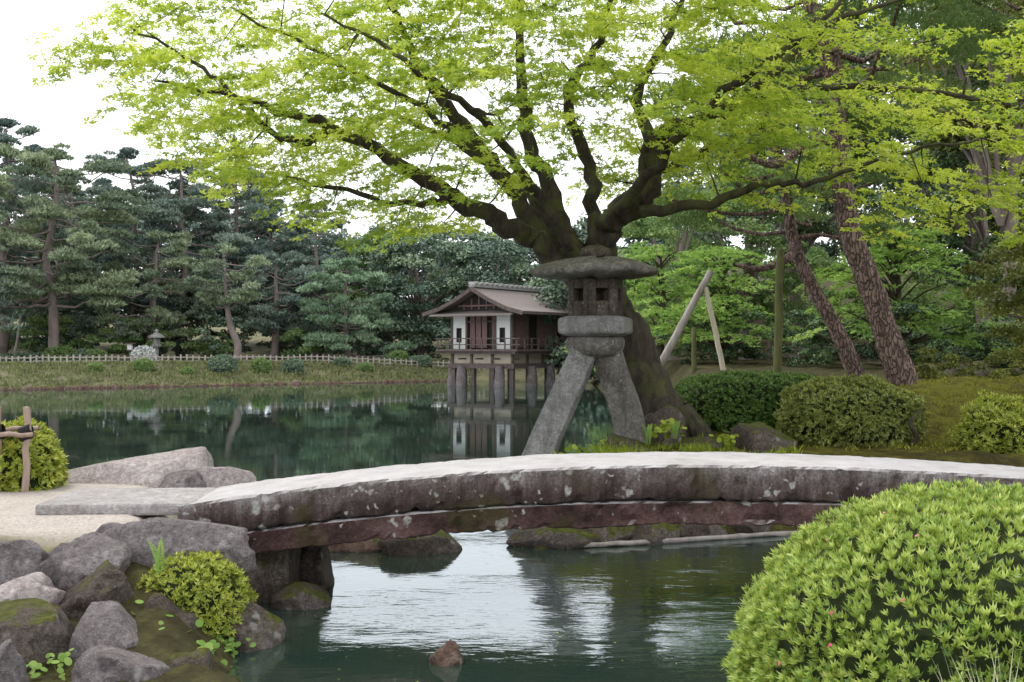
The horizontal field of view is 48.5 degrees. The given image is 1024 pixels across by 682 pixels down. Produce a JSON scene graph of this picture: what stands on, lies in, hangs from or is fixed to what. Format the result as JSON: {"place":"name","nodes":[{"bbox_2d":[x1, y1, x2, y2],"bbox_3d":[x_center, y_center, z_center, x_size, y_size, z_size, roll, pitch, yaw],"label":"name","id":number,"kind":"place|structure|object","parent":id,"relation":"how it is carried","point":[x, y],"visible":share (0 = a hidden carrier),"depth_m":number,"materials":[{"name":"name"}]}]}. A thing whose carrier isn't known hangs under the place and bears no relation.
{"place":"outdoors","nodes":[
{"label":"outdoors","id":0,"kind":"place"},
{"bbox_2d":[0,381,837,681],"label":"pond water","id":1,"kind":"structure","parent":0,"point":[654,613],"depth_m":9.19,"materials":[{"name":"liquid"}]},
{"bbox_2d":[268,582,331,609],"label":"boulder","id":2,"kind":"object","parent":1,"relation":"in","point":[300,596],"visible":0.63,"depth_m":7.75,"materials":[{"name":"stone"}]},
{"bbox_2d":[300,545,334,587],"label":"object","id":3,"kind":"object","parent":1,"relation":"in","point":[315,565],"visible":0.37,"depth_m":8.38,"materials":[{"name":"stone"}]},
{"bbox_2d":[328,538,381,552],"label":"boulder","id":4,"kind":"object","parent":1,"relation":"in","point":[371,545],"visible":0.13,"depth_m":9.90,"materials":[{"name":"brown stone"}]},
{"bbox_2d":[377,529,462,556],"bbox_3d":[-0.815,1.788,9.996,0.803,0.351,0.600,0,0,-34],"label":"boulder","id":5,"kind":"object","parent":1,"relation":"in","point":[441,541],"visible":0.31,"depth_m":9.71,"materials":[{"name":"stone"}]},
{"bbox_2d":[429,639,462,665],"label":"boulder","id":6,"kind":"object","parent":1,"relation":"in","point":[448,653],"visible":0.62,"depth_m":6.39,"materials":[{"name":"brown stone"}]},
{"bbox_2d":[422,282,568,386],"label":"teahouse","id":7,"kind":"structure","parent":1,"relation":"in","point":[497,329],"depth_m":50.85,"materials":[{"name":"brown wood"}]},
{"bbox_2d":[0,0,1017,313],"label":"sky","id":8,"kind":"structure","parent":0,"point":[59,111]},
{"bbox_2d":[0,268,1023,681],"bbox_3d":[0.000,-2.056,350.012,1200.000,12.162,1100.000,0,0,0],"label":"ground","id":9,"kind":"structure","parent":0,"point":[22,520],"depth_m":12.10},
{"bbox_2d":[0,261,22,330],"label":"pine tree","id":10,"kind":"object","parent":9,"relation":"on","point":[7,312],"visible":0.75,"depth_m":54.12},
{"bbox_2d":[0,639,28,681],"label":"boulder","id":11,"kind":"object","parent":9,"relation":"on","point":[12,666],"visible":1,"depth_m":5.38,"materials":[{"name":"stone"}]},
{"bbox_2d":[0,407,39,491],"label":"bamboo fence","id":12,"kind":"object","parent":9,"relation":"on","point":[25,434],"visible":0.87,"depth_m":8.93,"materials":[{"name":"brown wood"}]},
{"bbox_2d":[0,351,44,362],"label":"round shrub","id":13,"kind":"object","parent":9,"relation":"on","point":[19,353],"visible":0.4,"depth_m":56.64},
{"bbox_2d":[0,539,47,584],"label":"boulder","id":14,"kind":"object","parent":9,"relation":"on","point":[21,557],"visible":0.35,"depth_m":6.71,"materials":[{"name":"stone"}]},
{"bbox_2d":[0,572,65,604],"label":"boulder","id":15,"kind":"object","parent":9,"relation":"on","point":[39,585],"visible":0.51,"depth_m":6.37,"materials":[{"name":"stone"}]},
{"bbox_2d":[0,415,70,491],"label":"azalea bush","id":16,"kind":"object","parent":9,"relation":"on","point":[48,469],"visible":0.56,"depth_m":9.10,"materials":[{"name":"green plant"}]},
{"bbox_2d":[0,598,74,672],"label":"boulder","id":17,"kind":"object","parent":9,"relation":"on","point":[37,630],"visible":0.55,"depth_m":5.87,"materials":[{"name":"stone"}]},
{"bbox_2d":[0,116,78,354],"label":"pine tree","id":18,"kind":"object","parent":9,"relation":"on","point":[21,183],"visible":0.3,"depth_m":59.89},
{"bbox_2d":[0,158,97,348],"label":"pine tree","id":19,"kind":"object","parent":9,"relation":"on","point":[17,253],"visible":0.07,"depth_m":69.91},
{"bbox_2d":[44,344,76,362],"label":"round shrub","id":20,"kind":"object","parent":9,"relation":"on","point":[62,351],"visible":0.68,"depth_m":56.59,"materials":[{"name":"green plant"}]},
{"bbox_2d":[0,179,133,327],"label":"pine tree","id":21,"kind":"object","parent":9,"relation":"on","point":[82,320],"visible":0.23,"depth_m":63.54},
{"bbox_2d":[0,142,154,352],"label":"pine tree","id":22,"kind":"object","parent":9,"relation":"on","point":[80,273],"visible":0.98,"depth_m":56.48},
{"bbox_2d":[35,532,133,588],"bbox_3d":[-2.574,1.339,6.839,0.569,0.358,0.530,0,0,-3],"label":"boulder","id":23,"kind":"object","parent":9,"relation":"on","point":[65,565],"visible":0.49,"depth_m":6.68,"materials":[{"name":"stone"}]},
{"bbox_2d":[58,560,133,618],"bbox_3d":[-2.407,1.503,6.580,0.438,0.441,0.493,0,0,0],"label":"boulder","id":24,"kind":"object","parent":9,"relation":"on","point":[106,580],"visible":0.45,"depth_m":6.45,"materials":[{"name":"stone"}]},
{"bbox_2d":[84,348,108,361],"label":"round shrub","id":25,"kind":"object","parent":9,"relation":"on","point":[98,351],"visible":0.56,"depth_m":56.63,"materials":[{"name":"green plant"}]},
{"bbox_2d":[68,601,138,660],"bbox_3d":[-2.208,1.628,6.108,0.457,0.420,0.427,0,0,-43],"label":"boulder","id":26,"kind":"object","parent":9,"relation":"on","point":[112,623],"visible":0.56,"depth_m":6.03,"materials":[{"name":"stone"}]},
{"bbox_2d":[71,643,169,681],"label":"boulder","id":27,"kind":"object","parent":9,"relation":"on","point":[99,662],"visible":0.94,"depth_m":5.61,"materials":[{"name":"stone"}]},
{"bbox_2d":[35,488,216,515],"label":"landing slab","id":28,"kind":"structure","parent":9,"relation":"on","point":[147,501],"depth_m":7.87,"materials":[{"name":"stone"}]},
{"bbox_2d":[66,446,213,487],"bbox_3d":[-3.344,1.211,9.880,1.547,0.573,0.931,0,0,3],"label":"boulder","id":29,"kind":"object","parent":9,"relation":"on","point":[151,470],"visible":0.38,"depth_m":9.65,"materials":[{"name":"stone"}]},
{"bbox_2d":[26,600,255,680],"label":"ground creeper","id":30,"kind":"object","parent":9,"relation":"on","point":[62,657],"visible":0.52,"depth_m":6.28,"materials":[{"name":"green plant"}]},
{"bbox_2d":[129,345,156,360],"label":"white azalea","id":31,"kind":"object","parent":9,"relation":"on","point":[142,350],"visible":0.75,"depth_m":56.86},
{"bbox_2d":[130,358,155,371],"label":"round shrub","id":32,"kind":"object","parent":9,"relation":"on","point":[141,364],"visible":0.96,"depth_m":51.53,"materials":[{"name":"green plant"}]},
{"bbox_2d":[61,146,227,348],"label":"pine tree","id":33,"kind":"object","parent":9,"relation":"on","point":[129,153],"visible":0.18,"depth_m":67.85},
{"bbox_2d":[89,226,220,348],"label":"pine tree","id":34,"kind":"object","parent":9,"relation":"on","point":[154,271],"visible":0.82,"depth_m":60.97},
{"bbox_2d":[147,538,164,573],"bbox_3d":[-2.051,1.246,6.580,0.057,0.201,0.106,0,0,34],"label":"fern","id":35,"kind":"object","parent":9,"relation":"on","point":[157,557],"visible":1,"depth_m":6.59,"materials":[{"name":"green plant"}]},
{"bbox_2d":[148,329,164,361],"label":"stone lantern","id":36,"kind":"object","parent":9,"relation":"on","point":[156,336],"visible":0.88,"depth_m":57.47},
{"bbox_2d":[0,313,322,359],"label":"fresh shrubs","id":37,"kind":"object","parent":9,"relation":"on","point":[38,321],"visible":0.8,"depth_m":60.79,"materials":[{"name":"green plant"}]},
{"bbox_2d":[144,593,201,628],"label":"boulder","id":38,"kind":"object","parent":9,"relation":"on","point":[188,618],"visible":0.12,"depth_m":6.49,"materials":[{"name":"stone"}]},
{"bbox_2d":[102,517,256,575],"bbox_3d":[-2.100,1.288,7.160,1.012,0.377,0.508,0,0,-6],"label":"boulder","id":39,"kind":"object","parent":9,"relation":"on","point":[229,542],"visible":0.64,"depth_m":7.00,"materials":[{"name":"stone"}]},
{"bbox_2d":[98,157,267,359],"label":"pine tree","id":40,"kind":"object","parent":9,"relation":"on","point":[156,217],"visible":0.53,"depth_m":65.31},
{"bbox_2d":[159,469,206,487],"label":"boulder","id":41,"kind":"object","parent":9,"relation":"on","point":[184,478],"visible":0.42,"depth_m":9.37,"materials":[{"name":"stone"}]},
{"bbox_2d":[169,647,212,669],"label":"boulder","id":42,"kind":"object","parent":9,"relation":"on","point":[202,655],"visible":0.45,"depth_m":5.89,"materials":[{"name":"stone"}]},
{"bbox_2d":[136,549,258,646],"bbox_3d":[-1.916,1.623,6.845,0.780,0.732,0.675,0,0,0],"label":"azalea bush","id":43,"kind":"object","parent":9,"relation":"on","point":[207,590],"visible":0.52,"depth_m":6.67,"materials":[{"name":"green plant"}]},
{"bbox_2d":[206,354,238,373],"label":"round shrub","id":44,"kind":"object","parent":9,"relation":"on","point":[219,364],"visible":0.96,"depth_m":53.15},
{"bbox_2d":[0,379,446,389],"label":"shore stones","id":45,"kind":"object","parent":9,"relation":"on","point":[168,385],"visible":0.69,"depth_m":50.59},
{"bbox_2d":[191,466,255,487],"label":"boulder","id":46,"kind":"object","parent":9,"relation":"on","point":[215,477],"visible":0.34,"depth_m":9.52,"materials":[{"name":"stone"}]},
{"bbox_2d":[183,241,271,359],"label":"pine tree","id":47,"kind":"object","parent":9,"relation":"on","point":[245,294],"visible":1,"depth_m":57.23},
{"bbox_2d":[143,162,320,355],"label":"pine tree","id":48,"kind":"object","parent":9,"relation":"on","point":[257,247],"visible":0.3,"depth_m":68.02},
{"bbox_2d":[0,357,478,389],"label":"bank grass","id":49,"kind":"structure","parent":9,"relation":"on","point":[159,370],"depth_m":52.39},
{"bbox_2d":[0,354,484,369],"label":"garden fence","id":50,"kind":"object","parent":9,"relation":"on","point":[86,357],"visible":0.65,"depth_m":55.26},
{"bbox_2d":[230,556,267,603],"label":"boulder","id":51,"kind":"object","parent":9,"relation":"on","point":[258,578],"visible":0.02,"depth_m":7.86,"materials":[{"name":"stone"}]},
{"bbox_2d":[222,593,285,651],"bbox_3d":[-1.688,1.781,6.910,0.645,0.544,0.464,0,0,21],"label":"boulder","id":52,"kind":"object","parent":9,"relation":"on","point":[261,628],"visible":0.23,"depth_m":6.77,"materials":[{"name":"stone"}]},
{"bbox_2d":[250,356,270,373],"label":"round shrub","id":53,"kind":"object","parent":9,"relation":"on","point":[262,364],"visible":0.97,"depth_m":54.04,"materials":[{"name":"green plant"}]},
{"bbox_2d":[232,188,327,358],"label":"pine tree","id":54,"kind":"object","parent":9,"relation":"on","point":[263,224],"visible":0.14,"depth_m":72.52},
{"bbox_2d":[239,251,322,359],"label":"pine tree","id":55,"kind":"object","parent":9,"relation":"on","point":[272,327],"visible":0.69,"depth_m":62.83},
{"bbox_2d":[0,290,564,359],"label":"understory shrubs","id":56,"kind":"object","parent":9,"relation":"on","point":[215,319],"visible":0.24,"depth_m":64.04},
{"bbox_2d":[0,194,580,341],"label":"distant trees","id":57,"kind":"object","parent":9,"relation":"on","point":[332,249],"visible":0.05,"depth_m":79.13,"materials":[{"name":"green plant"}]},
{"bbox_2d":[280,357,305,374],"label":"round shrub","id":58,"kind":"object","parent":9,"relation":"on","point":[293,364],"visible":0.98,"depth_m":54.72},
{"bbox_2d":[259,202,368,359],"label":"pine tree","id":59,"kind":"object","parent":9,"relation":"on","point":[298,260],"visible":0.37,"depth_m":67.52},
{"bbox_2d":[295,256,417,358],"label":"pine tree","id":60,"kind":"object","parent":9,"relation":"on","point":[366,314],"visible":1,"depth_m":60.16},
{"bbox_2d":[321,231,414,358],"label":"broadleaf tree","id":61,"kind":"object","parent":9,"relation":"on","point":[365,242],"visible":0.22,"depth_m":67.90,"materials":[{"name":"green plant"}]},
{"bbox_2d":[386,350,408,362],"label":"round shrub","id":62,"kind":"object","parent":9,"relation":"on","point":[398,354],"visible":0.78,"depth_m":59.72,"materials":[{"name":"green plant"}]},
{"bbox_2d":[362,221,464,355],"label":"broadleaf tree","id":63,"kind":"object","parent":9,"relation":"on","point":[416,329],"visible":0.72,"depth_m":63.66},
{"bbox_2d":[408,354,433,366],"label":"round shrub","id":64,"kind":"object","parent":9,"relation":"on","point":[427,360],"visible":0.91,"depth_m":59.66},
{"bbox_2d":[431,231,538,321],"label":"broadleaf tree","id":65,"kind":"object","parent":9,"relation":"on","point":[471,258],"visible":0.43,"depth_m":62.79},
{"bbox_2d":[26,0,1023,439],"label":"maple tree","id":66,"kind":"object","parent":9,"relation":"on","point":[542,228],"visible":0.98,"depth_m":12.60,"materials":[{"name":"green plant"}]},
{"bbox_2d":[506,526,599,548],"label":"shore stone","id":67,"kind":"object","parent":9,"relation":"on","point":[562,538],"visible":0.64,"depth_m":10.06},
{"bbox_2d":[519,236,621,301],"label":"broadleaf tree","id":68,"kind":"object","parent":9,"relation":"on","point":[535,282],"visible":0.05,"depth_m":60.24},
{"bbox_2d":[521,243,658,455],"bbox_3d":[0.689,0.569,12.400,1.829,3.275,1.370,0,0,0],"label":"stone lantern","id":69,"kind":"object","parent":9,"relation":"on","point":[595,325],"visible":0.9,"depth_m":12.17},
{"bbox_2d":[177,452,1023,602],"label":"stone bridge","id":70,"kind":"structure","parent":9,"relation":"on","point":[284,521],"depth_m":7.76,"materials":[{"name":"stone"}]},
{"bbox_2d":[573,525,635,541],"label":"shore stone","id":71,"kind":"object","parent":9,"relation":"on","point":[612,533],"visible":0.25,"depth_m":10.23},
{"bbox_2d":[604,433,660,451],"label":"boulder","id":72,"kind":"object","parent":9,"relation":"on","point":[613,437],"visible":0.24,"depth_m":12.13,"materials":[{"name":"stone"}]},
{"bbox_2d":[553,418,738,453],"bbox_3d":[1.375,1.169,12.194,1.965,0.669,0.900,0,0,-24],"label":"leafy plant","id":73,"kind":"object","parent":9,"relation":"on","point":[664,427],"visible":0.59,"depth_m":12.18,"materials":[{"name":"green plant"}]},
{"bbox_2d":[629,522,679,544],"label":"shore stone","id":74,"kind":"object","parent":9,"relation":"on","point":[656,534],"visible":0.41,"depth_m":10.32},
{"bbox_2d":[644,404,685,447],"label":"boulder","id":75,"kind":"object","parent":9,"relation":"on","point":[669,411],"visible":0.29,"depth_m":12.56,"materials":[{"name":"stone"}]},
{"bbox_2d":[618,240,729,355],"bbox_3d":[4.066,-0.806,29.979,4.044,3.824,3.774,0,0,0],"label":"green maple tree","id":76,"kind":"object","parent":9,"relation":"on","point":[662,297],"visible":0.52,"depth_m":29.81,"materials":[{"name":"green plant"}]},
{"bbox_2d":[621,185,739,360],"bbox_3d":[4.681,-1.932,33.154,3.904,5.194,3.990,0,0,0],"label":"broadleaf tree","id":77,"kind":"object","parent":9,"relation":"on","point":[643,227],"visible":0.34,"depth_m":32.50,"materials":[{"name":"green plant"}]},
{"bbox_2d":[660,270,713,366],"bbox_3d":[3.584,-0.338,24.003,1.376,2.343,0.174,0,0,0],"label":"support pole","id":78,"kind":"object","parent":9,"relation":"on","point":[676,335],"visible":0.84,"depth_m":23.94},
{"bbox_2d":[577,432,802,453],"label":"grass","id":79,"kind":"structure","parent":9,"relation":"on","point":[687,448],"depth_m":12.01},
{"bbox_2d":[584,531,797,547],"bbox_3d":[1.474,1.815,10.399,2.562,0.065,0.373,0,0,-10],"label":"shore edging","id":80,"kind":"object","parent":9,"relation":"on","point":[689,539],"visible":0.84,"depth_m":10.40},
{"bbox_2d":[691,327,696,372],"bbox_3d":[4.001,0.199,24.997,0.127,1.008,0.124,0,0,0],"label":"support pole","id":81,"kind":"object","parent":9,"relation":"on","point":[694,352],"visible":0.97,"depth_m":24.95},
{"bbox_2d":[674,436,724,448],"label":"boulder","id":82,"kind":"object","parent":9,"relation":"on","point":[704,440],"visible":0.34,"depth_m":12.47,"materials":[{"name":"stone"}]},
{"bbox_2d":[678,524,727,537],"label":"shore stone","id":83,"kind":"object","parent":9,"relation":"on","point":[688,530],"visible":0.27,"depth_m":10.55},
{"bbox_2d":[704,287,725,369],"bbox_3d":[4.294,-0.169,24.005,0.529,1.955,0.131,0,0,0],"label":"support pole","id":84,"kind":"object","parent":9,"relation":"on","point":[715,332],"visible":0.89,"depth_m":23.96,"materials":[{"name":"brown wood"}]},
{"bbox_2d":[648,264,786,344],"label":"broadleaf tree","id":85,"kind":"object","parent":9,"relation":"on","point":[759,322],"visible":0.04,"depth_m":44.82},
{"bbox_2d":[636,244,805,363],"bbox_3d":[4.999,-0.831,28.244,4.266,3.078,4.834,0,0,32],"label":"green maple tree","id":86,"kind":"object","parent":9,"relation":"on","point":[725,285],"visible":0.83,"depth_m":27.62,"materials":[{"name":"green plant"}]},
{"bbox_2d":[665,162,827,359],"bbox_3d":[7.172,-2.427,34.861,5.135,6.159,4.986,0,0,0],"label":"broadleaf tree","id":87,"kind":"object","parent":9,"relation":"on","point":[749,241],"visible":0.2,"depth_m":34.20,"materials":[{"name":"green plant"}]},
{"bbox_2d":[674,369,822,432],"bbox_3d":[3.044,0.895,14.292,2.224,1.104,1.332,0,0,0],"label":"clipped hedge","id":88,"kind":"object","parent":9,"relation":"on","point":[715,402],"visible":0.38,"depth_m":13.83,"materials":[{"name":"green plant"}]},
{"bbox_2d":[731,524,772,533],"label":"shore stone","id":89,"kind":"object","parent":9,"relation":"on","point":[748,528],"visible":0.18,"depth_m":10.74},
{"bbox_2d":[601,84,923,378],"bbox_3d":[4.516,-1.814,19.832,5.198,5.510,4.669,0,0,23],"label":"garden pine tree","id":90,"kind":"object","parent":9,"relation":"on","point":[847,353],"visible":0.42,"depth_m":19.89,"materials":[{"name":"green plant"}]},
{"bbox_2d":[729,421,797,452],"bbox_3d":[2.775,1.124,12.488,0.725,0.461,0.608,0,0,-17],"label":"boulder","id":91,"kind":"object","parent":9,"relation":"on","point":[760,437],"visible":0.48,"depth_m":12.29,"materials":[{"name":"stone"}]},
{"bbox_2d":[532,0,1020,380],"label":"forest","id":92,"kind":"object","parent":9,"relation":"on","point":[552,290],"visible":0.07,"depth_m":50.20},
{"bbox_2d":[773,249,783,372],"bbox_3d":[4.449,-0.328,19.002,0.190,2.405,0.152,0,0,0],"label":"support pole","id":93,"kind":"object","parent":9,"relation":"on","point":[778,341],"visible":0.85,"depth_m":18.95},
{"bbox_2d":[560,223,1023,371],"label":"forest shrubs","id":94,"kind":"object","parent":9,"relation":"on","point":[815,256],"visible":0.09,"depth_m":35.63,"materials":[{"name":"green plant"}]},
{"bbox_2d":[595,0,1009,385],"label":"garden pine tree","id":95,"kind":"object","parent":9,"relation":"on","point":[896,362],"visible":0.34,"depth_m":17.88,"materials":[{"name":"green plant"}]},
{"bbox_2d":[719,18,903,354],"bbox_3d":[9.492,-4.943,37.038,6.422,11.028,6.175,0,0,0],"label":"broadleaf tree","id":96,"kind":"object","parent":9,"relation":"on","point":[827,205],"visible":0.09,"depth_m":36.46,"materials":[{"name":"green plant"}]},
{"bbox_2d":[654,301,1023,367],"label":"shrubs","id":97,"kind":"object","parent":9,"relation":"on","point":[827,354],"visible":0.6,"depth_m":26.38,"materials":[{"name":"green plant"}]},
{"bbox_2d":[772,373,930,446],"bbox_3d":[3.839,0.827,12.997,1.812,0.949,1.396,0,0,0],"label":"azalea bush","id":98,"kind":"object","parent":9,"relation":"on","point":[829,411],"visible":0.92,"depth_m":12.58,"materials":[{"name":"green plant"}]},
{"bbox_2d":[765,342,966,362],"bbox_3d":[9.700,0.334,30.984,5.600,0.650,0.080,0,0,0],"label":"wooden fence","id":99,"kind":"object","parent":9,"relation":"on","point":[769,347],"visible":0.09,"depth_m":30.95,"materials":[{"name":"brown wood"}]},
{"bbox_2d":[720,475,1023,681],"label":"azalea bush","id":100,"kind":"object","parent":9,"relation":"on","point":[905,595],"visible":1,"depth_m":4.36,"materials":[{"name":"green plant"}]},
{"bbox_2d":[760,374,1023,452],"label":"moss tufts","id":101,"kind":"object","parent":9,"relation":"on","point":[940,412],"visible":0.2,"depth_m":14.13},
{"bbox_2d":[788,221,1021,352],"bbox_3d":[8.253,-0.980,24.886,4.977,3.332,4.627,0,0,0],"label":"green maple tree","id":102,"kind":"object","parent":9,"relation":"on","point":[893,257],"visible":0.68,"depth_m":24.46,"materials":[{"name":"green plant"}]},
{"bbox_2d":[888,408,922,445],"bbox_3d":[4.288,0.998,12.500,0.439,0.531,0.126,0,0,14],"label":"gnarled stem","id":103,"kind":"object","parent":9,"relation":"on","point":[914,431],"visible":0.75,"depth_m":12.44,"materials":[{"name":"brown wood"}]},
{"bbox_2d":[861,61,1023,362],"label":"broadleaf tree","id":104,"kind":"object","parent":9,"relation":"on","point":[973,248],"visible":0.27,"depth_m":29.57,"materials":[{"name":"green plant"}]},
{"bbox_2d":[886,0,1023,365],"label":"broadleaf tree","id":105,"kind":"object","parent":9,"relation":"on","point":[978,158],"visible":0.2,"depth_m":26.90,"materials":[{"name":"green plant"}]},
{"bbox_2d":[905,0,1023,123],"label":"garden pine tree","id":106,"kind":"object","parent":9,"relation":"on","point":[1007,17],"visible":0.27,"depth_m":20.11,"materials":[{"name":"green plant"}]},
{"bbox_2d":[908,129,1023,249],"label":"green maple tree","id":107,"kind":"object","parent":9,"relation":"on","point":[1009,242],"visible":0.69,"depth_m":15.04,"materials":[{"name":"green plant"}]},
{"bbox_2d":[913,345,1023,380],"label":"mossy shrubs","id":108,"kind":"object","parent":9,"relation":"on","point":[996,357],"visible":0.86,"depth_m":18.70,"materials":[{"name":"green plant"}]},
{"bbox_2d":[918,0,1023,269],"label":"broadleaf tree","id":109,"kind":"object","parent":9,"relation":"on","point":[991,155],"visible":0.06,"depth_m":33.02,"materials":[{"name":"green plant"}]},
{"bbox_2d":[948,390,1023,454],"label":"azalea bush","id":110,"kind":"object","parent":9,"relation":"on","point":[990,424],"visible":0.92,"depth_m":12.18,"materials":[{"name":"green plant"}]},
{"bbox_2d":[960,219,1023,352],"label":"broadleaf tree","id":111,"kind":"object","parent":9,"relation":"on","point":[1016,301],"visible":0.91,"depth_m":19.74,"materials":[{"name":"green plant"}]},
{"bbox_2d":[897,635,1021,681],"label":"striped grass","id":112,"kind":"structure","parent":0,"point":[980,669],"depth_m":3.83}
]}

